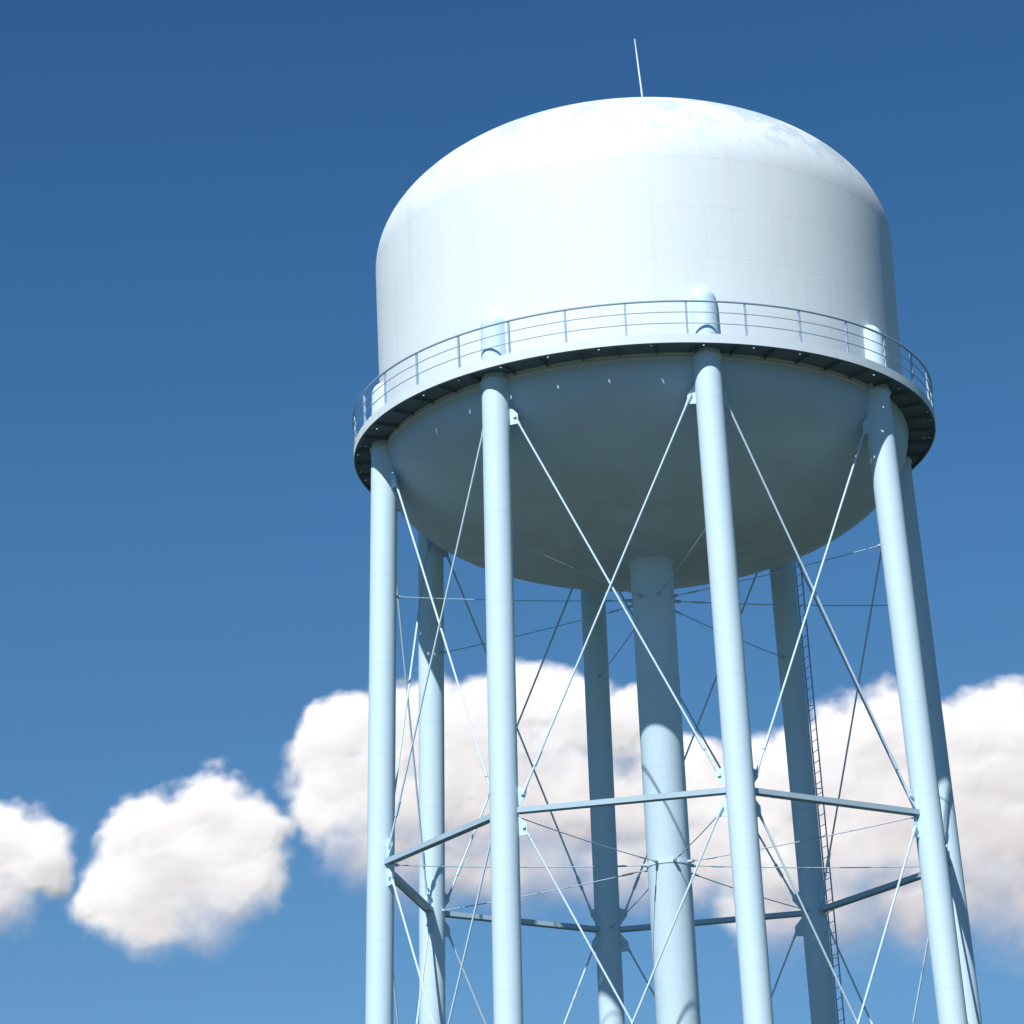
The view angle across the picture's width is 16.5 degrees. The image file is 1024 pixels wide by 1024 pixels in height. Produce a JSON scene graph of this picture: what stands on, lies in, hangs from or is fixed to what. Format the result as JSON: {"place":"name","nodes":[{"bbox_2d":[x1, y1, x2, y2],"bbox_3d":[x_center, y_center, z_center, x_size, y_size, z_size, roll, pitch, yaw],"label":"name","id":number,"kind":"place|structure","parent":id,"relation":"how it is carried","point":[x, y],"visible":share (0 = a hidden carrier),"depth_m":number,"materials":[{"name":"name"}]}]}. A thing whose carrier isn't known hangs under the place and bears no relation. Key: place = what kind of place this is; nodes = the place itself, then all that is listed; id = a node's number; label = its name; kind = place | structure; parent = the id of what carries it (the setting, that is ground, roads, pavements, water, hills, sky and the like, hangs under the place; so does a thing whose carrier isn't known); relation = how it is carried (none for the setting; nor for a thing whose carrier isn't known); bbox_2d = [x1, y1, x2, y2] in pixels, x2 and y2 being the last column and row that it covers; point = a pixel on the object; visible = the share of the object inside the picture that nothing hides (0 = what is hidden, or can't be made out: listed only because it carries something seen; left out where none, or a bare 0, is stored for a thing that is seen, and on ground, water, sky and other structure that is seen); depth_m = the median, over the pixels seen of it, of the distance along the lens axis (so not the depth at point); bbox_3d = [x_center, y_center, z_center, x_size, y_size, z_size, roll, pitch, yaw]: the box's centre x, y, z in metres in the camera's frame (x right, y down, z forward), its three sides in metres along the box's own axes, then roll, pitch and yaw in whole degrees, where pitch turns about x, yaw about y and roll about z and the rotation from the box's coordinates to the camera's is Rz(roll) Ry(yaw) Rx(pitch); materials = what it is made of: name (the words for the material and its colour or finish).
{"place":"outdoors","nodes":[
{"label":"outdoors","id":0,"kind":"place"},
{"bbox_2d":[0,804,73,918],"bbox_3d":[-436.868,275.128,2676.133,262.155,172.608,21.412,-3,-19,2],"label":"cloud","id":1,"kind":"structure","parent":0,"point":[35,856],"depth_m":2666.14,"materials":[{"name":"white"}]},
{"bbox_2d":[72,776,295,949],"bbox_3d":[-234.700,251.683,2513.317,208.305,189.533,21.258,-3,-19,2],"label":"cloud","id":2,"kind":"structure","parent":0,"point":[200,856],"depth_m":2504.68,"materials":[{"name":"white"}]},
{"bbox_2d":[0,0,1023,1023],"label":"sky","id":3,"kind":"structure","parent":0,"point":[198,198],"materials":[{"name":"blue"}]},
{"bbox_2d":[289,663,797,897],"bbox_3d":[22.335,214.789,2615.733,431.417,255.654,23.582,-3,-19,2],"label":"cloud","id":4,"kind":"structure","parent":0,"point":[328,755],"depth_m":2613.22,"materials":[{"name":"white"}]},
{"bbox_2d":[719,677,1023,940],"bbox_3d":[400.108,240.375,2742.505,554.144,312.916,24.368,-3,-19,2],"label":"cloud","id":5,"kind":"structure","parent":0,"point":[984,731],"depth_m":2741.48,"materials":[{"name":"white"}]},
{"label":"ground","id":6,"kind":"structure","parent":0,"visible":0},
{"bbox_2d":[352,39,981,1023],"bbox_3d":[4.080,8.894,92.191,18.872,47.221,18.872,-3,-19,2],"label":"water tower","id":7,"kind":"structure","parent":6,"relation":"on","point":[644,351],"depth_m":91.27,"materials":[{"name":"metal"}]}
]}

